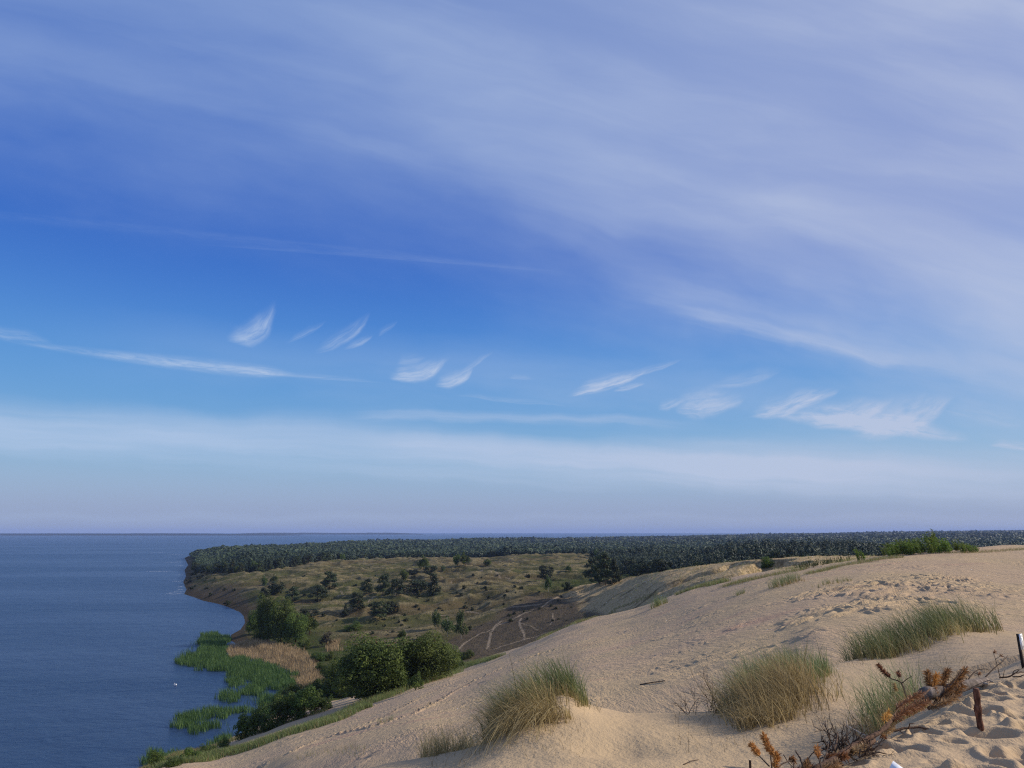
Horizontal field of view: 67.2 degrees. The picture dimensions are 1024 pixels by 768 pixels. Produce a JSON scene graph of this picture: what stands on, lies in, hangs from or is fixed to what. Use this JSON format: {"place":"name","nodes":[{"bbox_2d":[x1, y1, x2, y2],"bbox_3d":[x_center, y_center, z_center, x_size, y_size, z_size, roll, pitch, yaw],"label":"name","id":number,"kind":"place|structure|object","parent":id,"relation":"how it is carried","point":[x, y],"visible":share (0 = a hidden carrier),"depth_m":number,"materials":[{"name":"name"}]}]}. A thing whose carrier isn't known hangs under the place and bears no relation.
{"place":"outdoors","nodes":[
{"label":"outdoors","id":0,"kind":"place"},
{"bbox_2d":[0,533,287,535],"bbox_3d":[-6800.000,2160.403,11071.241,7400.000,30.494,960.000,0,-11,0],"label":"shore hills","id":1,"kind":"structure","parent":0,"point":[132,534],"depth_m":10631.12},
{"bbox_2d":[241,533,420,534],"bbox_3d":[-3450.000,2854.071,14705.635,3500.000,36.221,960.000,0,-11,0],"label":"shore hills","id":2,"kind":"structure","parent":0,"point":[338,533],"depth_m":14268.59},
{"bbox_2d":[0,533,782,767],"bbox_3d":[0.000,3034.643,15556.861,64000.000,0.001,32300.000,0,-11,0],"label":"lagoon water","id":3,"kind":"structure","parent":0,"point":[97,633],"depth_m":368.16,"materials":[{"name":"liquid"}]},
{"bbox_2d":[138,630,299,766],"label":"reed bed","id":4,"kind":"object","parent":3,"relation":"in","point":[209,653],"visible":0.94,"depth_m":268.71,"materials":[{"name":"plant"}]},
{"bbox_2d":[0,0,1023,532],"label":"sky","id":5,"kind":"structure","parent":0,"point":[267,266],"materials":[{"name":"blue"}]},
{"bbox_2d":[183,553,876,715],"bbox_3d":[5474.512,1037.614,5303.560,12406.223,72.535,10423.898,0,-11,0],"label":"heath terrain","id":6,"kind":"structure","parent":0,"point":[244,603],"depth_m":431.47,"materials":[{"name":"plant"}]},
{"bbox_2d":[227,559,235,572],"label":"conifer tree","id":7,"kind":"object","parent":6,"relation":"on","point":[231,565],"visible":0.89,"depth_m":755.49,"materials":[{"name":"plant"}]},
{"bbox_2d":[236,562,245,572],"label":"pine tree","id":8,"kind":"object","parent":6,"relation":"on","point":[241,565],"visible":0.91,"depth_m":741.29,"materials":[{"name":"green plant"}]},
{"bbox_2d":[245,609,259,634],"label":"broadleaf tree","id":9,"kind":"object","parent":6,"relation":"on","point":[250,625],"visible":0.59,"depth_m":378.06,"materials":[{"name":"green plant"}]},
{"bbox_2d":[254,563,264,571],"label":"pine tree","id":10,"kind":"object","parent":6,"relation":"on","point":[259,568],"visible":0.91,"depth_m":756.20,"materials":[{"name":"green plant"}]},
{"bbox_2d":[259,587,270,598],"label":"shrub","id":11,"kind":"object","parent":6,"relation":"on","point":[264,590],"visible":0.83,"depth_m":534.59,"materials":[{"name":"green plant"}]},
{"bbox_2d":[254,592,280,639],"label":"broadleaf tree","id":12,"kind":"object","parent":6,"relation":"on","point":[266,603],"visible":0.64,"depth_m":361.09,"materials":[{"name":"green plant"}]},
{"bbox_2d":[267,581,285,594],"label":"shrub","id":13,"kind":"object","parent":6,"relation":"on","point":[275,587],"visible":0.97,"depth_m":544.53,"materials":[{"name":"green plant"}]},
{"bbox_2d":[274,558,283,568],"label":"pine tree","id":14,"kind":"object","parent":6,"relation":"on","point":[279,560],"visible":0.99,"depth_m":791.22,"materials":[{"name":"green plant"}]},
{"bbox_2d":[262,596,297,641],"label":"broadleaf tree","id":15,"kind":"object","parent":6,"relation":"on","point":[277,619],"visible":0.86,"depth_m":353.52,"materials":[{"name":"green plant"}]},
{"bbox_2d":[226,636,343,685],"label":"dry reed bed","id":16,"kind":"object","parent":6,"relation":"on","point":[296,656],"visible":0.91,"depth_m":320.83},
{"bbox_2d":[278,682,303,695],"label":"shrub","id":17,"kind":"object","parent":6,"relation":"on","point":[294,688],"visible":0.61,"depth_m":238.77,"materials":[{"name":"green plant"}]},
{"bbox_2d":[285,586,300,599],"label":"pine tree","id":18,"kind":"object","parent":6,"relation":"on","point":[295,592],"visible":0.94,"depth_m":504.54,"materials":[{"name":"green plant"}]},
{"bbox_2d":[280,612,308,643],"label":"broadleaf tree","id":19,"kind":"object","parent":6,"relation":"on","point":[297,625],"visible":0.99,"depth_m":349.49,"materials":[{"name":"green plant"}]},
{"bbox_2d":[300,639,311,649],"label":"shrub","id":20,"kind":"object","parent":6,"relation":"on","point":[305,644],"visible":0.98,"depth_m":333.72,"materials":[{"name":"green plant"}]},
{"bbox_2d":[299,608,321,616],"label":"pine tree","id":21,"kind":"object","parent":6,"relation":"on","point":[305,611],"visible":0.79,"depth_m":421.39,"materials":[{"name":"green plant"}]},
{"bbox_2d":[304,612,318,634],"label":"broadleaf tree","id":22,"kind":"object","parent":6,"relation":"on","point":[312,623],"visible":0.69,"depth_m":372.52,"materials":[{"name":"green plant"}]},
{"bbox_2d":[307,585,329,598],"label":"pine tree","id":23,"kind":"object","parent":6,"relation":"on","point":[322,589],"visible":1,"depth_m":504.86,"materials":[{"name":"green plant"}]},
{"bbox_2d":[313,651,327,661],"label":"shrub","id":24,"kind":"object","parent":6,"relation":"on","point":[319,657],"visible":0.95,"depth_m":301.98,"materials":[{"name":"green plant"}]},
{"bbox_2d":[315,660,329,670],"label":"shrub","id":25,"kind":"object","parent":6,"relation":"on","point":[319,666],"visible":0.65,"depth_m":280.48,"materials":[{"name":"green plant"}]},
{"bbox_2d":[318,631,334,644],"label":"shrub","id":26,"kind":"object","parent":6,"relation":"on","point":[326,636],"visible":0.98,"depth_m":338.41,"materials":[{"name":"green plant"}]},
{"bbox_2d":[319,571,338,588],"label":"pine tree","id":27,"kind":"object","parent":6,"relation":"on","point":[331,578],"visible":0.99,"depth_m":545.09,"materials":[{"name":"green plant"}]},
{"bbox_2d":[321,682,338,697],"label":"shrub","id":28,"kind":"object","parent":6,"relation":"on","point":[327,692],"visible":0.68,"depth_m":236.99,"materials":[{"name":"green plant"}]},
{"bbox_2d":[320,651,348,695],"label":"broadleaf tree","id":29,"kind":"object","parent":6,"relation":"on","point":[331,672],"visible":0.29,"depth_m":239.09,"materials":[{"name":"green plant"}]},
{"bbox_2d":[343,621,362,630],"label":"shrub","id":30,"kind":"object","parent":6,"relation":"on","point":[355,626],"visible":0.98,"depth_m":382.50,"materials":[{"name":"green plant"}]},
{"bbox_2d":[349,591,367,608],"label":"pine tree","id":31,"kind":"object","parent":6,"relation":"on","point":[355,602],"visible":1,"depth_m":433.51,"materials":[{"name":"green plant"}]},
{"bbox_2d":[360,579,373,592],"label":"pine tree","id":32,"kind":"object","parent":6,"relation":"on","point":[367,588],"visible":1,"depth_m":514.60,"materials":[{"name":"green plant"}]},
{"bbox_2d":[370,601,389,618],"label":"pine tree","id":33,"kind":"object","parent":6,"relation":"on","point":[376,611],"visible":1,"depth_m":399.70,"materials":[{"name":"green plant"}]},
{"bbox_2d":[374,573,392,595],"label":"pine tree","id":34,"kind":"object","parent":6,"relation":"on","point":[384,581],"visible":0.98,"depth_m":508.05,"materials":[{"name":"green plant"}]},
{"bbox_2d":[386,601,399,613],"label":"shrub","id":35,"kind":"object","parent":6,"relation":"on","point":[393,606],"visible":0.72,"depth_m":432.58,"materials":[{"name":"plant"}]},
{"bbox_2d":[387,579,404,594],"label":"pine tree","id":36,"kind":"object","parent":6,"relation":"on","point":[396,582],"visible":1,"depth_m":477.81,"materials":[{"name":"green plant"}]},
{"bbox_2d":[398,569,408,579],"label":"broadleaf tree","id":37,"kind":"object","parent":6,"relation":"on","point":[403,573],"visible":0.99,"depth_m":583.58,"materials":[{"name":"green plant"}]},
{"bbox_2d":[403,580,429,590],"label":"pine tree","id":38,"kind":"object","parent":6,"relation":"on","point":[418,584],"visible":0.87,"depth_m":513.91,"materials":[{"name":"green plant"}]},
{"bbox_2d":[417,555,429,569],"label":"broadleaf tree","id":39,"kind":"object","parent":6,"relation":"on","point":[423,562],"visible":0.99,"depth_m":695.83,"materials":[{"name":"green plant"}]},
{"bbox_2d":[422,565,437,576],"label":"pine tree","id":40,"kind":"object","parent":6,"relation":"on","point":[433,568],"visible":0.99,"depth_m":605.35,"materials":[{"name":"green plant"}]},
{"bbox_2d":[427,575,441,595],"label":"conifer tree","id":41,"kind":"object","parent":6,"relation":"on","point":[433,590],"visible":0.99,"depth_m":501.54,"materials":[{"name":"plant"}]},
{"bbox_2d":[432,609,441,626],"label":"birch tree","id":42,"kind":"object","parent":6,"relation":"on","point":[435,619],"visible":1,"depth_m":366.81,"materials":[{"name":"green plant"}]},
{"bbox_2d":[441,615,455,636],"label":"birch tree","id":43,"kind":"object","parent":6,"relation":"on","point":[447,624],"visible":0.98,"depth_m":345.44,"materials":[{"name":"green plant"}]},
{"bbox_2d":[440,642,461,666],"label":"broadleaf tree","id":44,"kind":"object","parent":6,"relation":"on","point":[454,657],"visible":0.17,"depth_m":271.96,"materials":[{"name":"green plant"}]},
{"bbox_2d":[453,554,461,565],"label":"broadleaf tree","id":45,"kind":"object","parent":6,"relation":"on","point":[456,559],"visible":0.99,"depth_m":710.08,"materials":[{"name":"green plant"}]},
{"bbox_2d":[454,609,468,634],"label":"birch tree","id":46,"kind":"object","parent":6,"relation":"on","point":[460,620],"visible":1,"depth_m":339.21,"materials":[{"name":"green plant"}]},
{"bbox_2d":[460,552,470,565],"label":"broadleaf tree","id":47,"kind":"object","parent":6,"relation":"on","point":[464,560],"visible":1,"depth_m":707.91,"materials":[{"name":"green plant"}]},
{"bbox_2d":[458,649,474,659],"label":"shrub","id":48,"kind":"object","parent":6,"relation":"on","point":[465,655],"visible":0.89,"depth_m":291.64,"materials":[{"name":"green plant"}]},
{"bbox_2d":[198,553,774,684],"bbox_3d":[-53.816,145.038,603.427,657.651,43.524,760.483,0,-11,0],"label":"heath tussocks","id":49,"kind":"object","parent":6,"relation":"on","point":[444,603],"visible":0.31,"depth_m":404.79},
{"bbox_2d":[537,565,554,578],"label":"pine tree","id":50,"kind":"object","parent":6,"relation":"on","point":[549,573],"visible":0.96,"depth_m":549.17,"materials":[{"name":"green plant"}]},
{"bbox_2d":[545,574,551,591],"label":"birch tree","id":51,"kind":"object","parent":6,"relation":"on","point":[548,582],"visible":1,"depth_m":419.94,"materials":[{"name":"green plant"}]},
{"bbox_2d":[139,547,1023,767],"bbox_3d":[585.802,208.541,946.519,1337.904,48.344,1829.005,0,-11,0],"label":"dune edge grass","id":52,"kind":"structure","parent":6,"relation":"on","point":[258,742],"depth_m":132.10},
{"bbox_2d":[582,556,599,579],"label":"pine tree","id":53,"kind":"object","parent":6,"relation":"on","point":[592,560],"visible":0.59,"depth_m":494.59,"materials":[{"name":"green plant"}]},
{"bbox_2d":[589,565,607,583],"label":"pine tree","id":54,"kind":"object","parent":6,"relation":"on","point":[596,569],"visible":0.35,"depth_m":407.76,"materials":[{"name":"green plant"}]},
{"bbox_2d":[592,552,615,584],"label":"pine tree","id":55,"kind":"object","parent":6,"relation":"on","point":[604,576],"visible":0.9,"depth_m":395.73,"materials":[{"name":"green plant"}]},
{"bbox_2d":[189,529,1023,574],"bbox_3d":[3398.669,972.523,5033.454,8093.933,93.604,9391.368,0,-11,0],"label":"forest","id":56,"kind":"object","parent":6,"relation":"on","point":[682,550],"visible":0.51,"depth_m":1358.55,"materials":[{"name":"plant"}]},
{"bbox_2d":[605,559,621,584],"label":"conifer tree","id":57,"kind":"object","parent":6,"relation":"on","point":[617,578],"visible":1,"depth_m":387.73,"materials":[{"name":"plant"}]},
{"bbox_2d":[637,562,649,575],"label":"pine tree","id":58,"kind":"object","parent":6,"relation":"on","point":[642,566],"visible":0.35,"depth_m":504.27,"materials":[{"name":"green plant"}]},
{"bbox_2d":[642,562,651,573],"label":"pine tree","id":59,"kind":"object","parent":6,"relation":"on","point":[647,567],"visible":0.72,"depth_m":493.27,"materials":[{"name":"green plant"}]},
{"bbox_2d":[651,559,668,572],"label":"pine tree","id":60,"kind":"object","parent":6,"relation":"on","point":[661,564],"visible":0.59,"depth_m":477.19,"materials":[{"name":"green plant"}]},
{"bbox_2d":[578,555,873,618],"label":"ridge grass","id":61,"kind":"structure","parent":6,"relation":"on","point":[697,575],"depth_m":271.85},
{"bbox_2d":[761,556,774,567],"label":"shrub","id":62,"kind":"object","parent":6,"relation":"on","point":[766,563],"visible":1,"depth_m":243.13,"materials":[{"name":"green plant"}]},
{"bbox_2d":[142,545,1023,767],"bbox_3d":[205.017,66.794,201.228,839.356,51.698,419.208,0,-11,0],"label":"sand dune","id":63,"kind":"structure","parent":0,"point":[675,632],"depth_m":48.38,"materials":[{"name":"sand"}]},
{"bbox_2d":[147,750,165,767],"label":"shrub","id":64,"kind":"object","parent":63,"relation":"on","point":[155,756],"visible":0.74,"depth_m":130.40,"materials":[{"name":"green plant"}]},
{"bbox_2d":[163,756,185,767],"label":"shrub","id":65,"kind":"object","parent":63,"relation":"on","point":[172,762],"visible":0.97,"depth_m":111.28,"materials":[{"name":"green plant"}]},
{"bbox_2d":[179,747,201,757],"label":"shrub","id":66,"kind":"object","parent":63,"relation":"on","point":[188,752],"visible":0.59,"depth_m":122.96,"materials":[{"name":"green plant"}]},
{"bbox_2d":[198,743,217,751],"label":"shrub","id":67,"kind":"object","parent":63,"relation":"on","point":[204,748],"visible":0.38,"depth_m":133.19,"materials":[{"name":"green plant"}]},
{"bbox_2d":[217,737,230,746],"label":"shrub","id":68,"kind":"object","parent":63,"relation":"on","point":[224,742],"visible":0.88,"depth_m":155.31,"materials":[{"name":"green plant"}]},
{"bbox_2d":[233,712,254,741],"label":"shrub","id":69,"kind":"object","parent":63,"relation":"on","point":[242,724],"visible":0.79,"depth_m":168.09,"materials":[{"name":"green plant"}]},
{"bbox_2d":[246,701,278,735],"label":"shrub","id":70,"kind":"object","parent":63,"relation":"on","point":[258,718],"visible":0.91,"depth_m":166.51,"materials":[{"name":"green plant"}]},
{"bbox_2d":[263,691,297,726],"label":"shrub","id":71,"kind":"object","parent":63,"relation":"on","point":[278,706],"visible":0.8,"depth_m":172.99,"materials":[{"name":"green plant"}]},
{"bbox_2d":[286,684,319,719],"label":"shrub","id":72,"kind":"object","parent":63,"relation":"on","point":[302,700],"visible":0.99,"depth_m":172.04,"materials":[{"name":"green plant"}]},
{"bbox_2d":[310,688,332,712],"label":"shrub","id":73,"kind":"object","parent":63,"relation":"on","point":[324,702],"visible":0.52,"depth_m":175.68,"materials":[{"name":"green plant"}]},
{"bbox_2d":[330,631,416,699],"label":"broadleaf tree","id":74,"kind":"object","parent":63,"relation":"on","point":[369,665],"visible":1,"depth_m":162.08,"materials":[{"name":"green plant"}]},
{"bbox_2d":[390,671,410,689],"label":"shrub","id":75,"kind":"object","parent":63,"relation":"on","point":[403,684],"visible":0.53,"depth_m":163.69,"materials":[{"name":"green plant"}]},
{"bbox_2d":[407,671,424,689],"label":"shrub","id":76,"kind":"object","parent":63,"relation":"on","point":[416,680],"visible":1,"depth_m":149.31,"materials":[{"name":"green plant"}]},
{"bbox_2d":[396,629,460,681],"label":"broadleaf tree","id":77,"kind":"object","parent":63,"relation":"on","point":[430,657],"visible":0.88,"depth_m":170.00,"materials":[{"name":"green plant"}]},
{"bbox_2d":[402,715,487,757],"bbox_3d":[-1.181,6.726,14.373,2.413,1.443,1.763,4,-12,-22],"label":"dry grass tuft","id":78,"kind":"object","parent":63,"relation":"on","point":[441,749],"visible":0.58,"depth_m":14.29,"materials":[{"name":"plant"}]},
{"bbox_2d":[416,647,594,764],"bbox_3d":[-0.151,5.924,13.564,3.040,2.364,4.330,-3,-11,16],"label":"marram tuft","id":79,"kind":"object","parent":63,"relation":"on","point":[512,711],"visible":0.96,"depth_m":13.48,"materials":[{"name":"plant"}]},
{"bbox_2d":[650,596,667,608],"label":"grass tuft","id":80,"kind":"object","parent":63,"relation":"on","point":[657,602],"visible":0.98,"depth_m":168.63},
{"bbox_2d":[672,684,705,714],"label":"bare shrub","id":81,"kind":"object","parent":63,"relation":"on","point":[687,702],"visible":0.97,"depth_m":15.75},
{"bbox_2d":[683,664,732,713],"bbox_3d":[4.110,6.274,15.708,1.248,1.122,1.890,-5,-12,23],"label":"bare shrub","id":82,"kind":"object","parent":63,"relation":"on","point":[710,692],"visible":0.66,"depth_m":15.74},
{"bbox_2d":[661,630,845,735],"bbox_3d":[4.938,6.436,15.895,3.722,3.097,7.580,-4,-12,22],"label":"marram tuft","id":83,"kind":"object","parent":63,"relation":"on","point":[775,690],"visible":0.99,"depth_m":14.25,"materials":[{"name":"plant"}]},
{"bbox_2d":[747,731,781,767],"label":"pine branch","id":84,"kind":"object","parent":63,"relation":"on","point":[775,755],"visible":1,"depth_m":6.22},
{"bbox_2d":[765,570,804,589],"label":"grass tuft","id":85,"kind":"object","parent":63,"relation":"on","point":[776,584],"visible":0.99,"depth_m":107.97,"materials":[{"name":"plant"}]},
{"bbox_2d":[778,754,796,767],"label":"pine branch","id":86,"kind":"object","parent":63,"relation":"on","point":[792,759],"visible":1,"depth_m":6.41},
{"bbox_2d":[795,744,822,767],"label":"pine branch","id":87,"kind":"object","parent":63,"relation":"on","point":[807,763],"visible":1,"depth_m":6.52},
{"bbox_2d":[782,757,846,767],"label":"needle litter","id":88,"kind":"object","parent":63,"relation":"on","point":[836,764],"visible":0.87,"depth_m":6.71,"materials":[{"name":"plant"}]},
{"bbox_2d":[803,576,851,586],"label":"grass tuft","id":89,"kind":"object","parent":63,"relation":"on","point":[828,581],"visible":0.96,"depth_m":91.99,"materials":[{"name":"plant"}]},
{"bbox_2d":[811,709,894,767],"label":"root debris","id":90,"kind":"object","parent":63,"relation":"on","point":[868,747],"visible":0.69,"depth_m":7.30,"materials":[{"name":"brown wood"}]},
{"bbox_2d":[811,688,932,767],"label":"driftwood log","id":91,"kind":"object","parent":63,"relation":"on","point":[910,709],"visible":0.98,"depth_m":7.91,"materials":[{"name":"wood"}]},
{"bbox_2d":[824,649,939,739],"bbox_3d":[5.585,4.713,11.847,2.021,1.430,3.491,-5,-12,26],"label":"marram tuft","id":92,"kind":"object","parent":63,"relation":"on","point":[874,711],"visible":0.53,"depth_m":11.63,"materials":[{"name":"plant"}]},
{"bbox_2d":[875,663,911,696],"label":"pine branch","id":93,"kind":"object","parent":92,"relation":"attached to","point":[887,674],"visible":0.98,"depth_m":11.17,"materials":[{"name":"plant"}]},
{"bbox_2d":[894,723,927,733],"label":"bare branch","id":94,"kind":"object","parent":63,"relation":"on","point":[908,727],"visible":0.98,"depth_m":8.12,"materials":[{"name":"brown wood"}]},
{"bbox_2d":[827,591,1003,662],"bbox_3d":[11.711,7.874,22.726,7.285,3.534,4.979,5,-12,-25],"label":"marram tuft","id":95,"kind":"object","parent":63,"relation":"on","point":[927,625],"visible":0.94,"depth_m":22.20,"materials":[{"name":"plant"}]},
{"bbox_2d":[913,542,923,553],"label":"willow shrub","id":96,"kind":"object","parent":63,"relation":"on","point":[918,547],"visible":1,"depth_m":128.56,"materials":[{"name":"green plant"}]},
{"bbox_2d":[923,537,938,553],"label":"willow shrub","id":97,"kind":"object","parent":63,"relation":"on","point":[931,548],"visible":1,"depth_m":128.85,"materials":[{"name":"green plant"}]},
{"bbox_2d":[932,537,944,552],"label":"willow shrub","id":98,"kind":"object","parent":63,"relation":"on","point":[939,548],"visible":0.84,"depth_m":130.44,"materials":[{"name":"green plant"}]},
{"bbox_2d":[940,538,952,552],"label":"willow shrub","id":99,"kind":"object","parent":63,"relation":"on","point":[946,545],"visible":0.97,"depth_m":129.86,"materials":[{"name":"green plant"}]},
{"bbox_2d":[918,677,993,701],"bbox_3d":[5.896,3.996,10.156,1.690,0.186,0.195,7,-13,-33],"label":"driftwood log","id":100,"kind":"object","parent":63,"relation":"on","point":[931,694],"visible":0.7,"depth_m":9.99,"materials":[{"name":"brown wood"}]},
{"bbox_2d":[921,666,969,711],"bbox_3d":[5.559,3.890,9.874,1.262,0.497,0.535,10,-14,-41],"label":"pine branch","id":101,"kind":"object","parent":100,"relation":"on","point":[952,693],"visible":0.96,"depth_m":9.85,"materials":[{"name":"brown plant"}]},
{"bbox_2d":[973,688,983,730],"bbox_3d":[4.871,3.452,8.043,0.084,0.522,0.081,-7,-13,34],"label":"wooden post","id":102,"kind":"object","parent":63,"relation":"on","point":[977,708],"visible":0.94,"depth_m":8.04,"materials":[{"name":"red wood"}]},
{"bbox_2d":[985,650,1007,676],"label":"bare branch","id":103,"kind":"object","parent":63,"relation":"on","point":[994,651],"visible":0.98,"depth_m":11.03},
{"bbox_2d":[998,668,1023,677],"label":"bare branch","id":104,"kind":"object","parent":63,"relation":"on","point":[1013,673],"visible":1,"depth_m":10.84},
{"bbox_2d":[1016,634,1023,667],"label":"post","id":105,"kind":"object","parent":63,"relation":"on","point":[1020,642],"visible":1,"depth_m":12.31,"materials":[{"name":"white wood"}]},
{"bbox_2d":[411,592,969,767],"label":"stray grass","id":106,"kind":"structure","parent":0,"point":[689,716],"depth_m":13.14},
{"bbox_2d":[817,697,856,750],"bbox_3d":[4.893,5.075,11.518,0.562,0.806,0.525,-9,-14,40],"label":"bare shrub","id":107,"kind":"object","parent":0,"point":[836,729],"visible":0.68,"depth_m":11.45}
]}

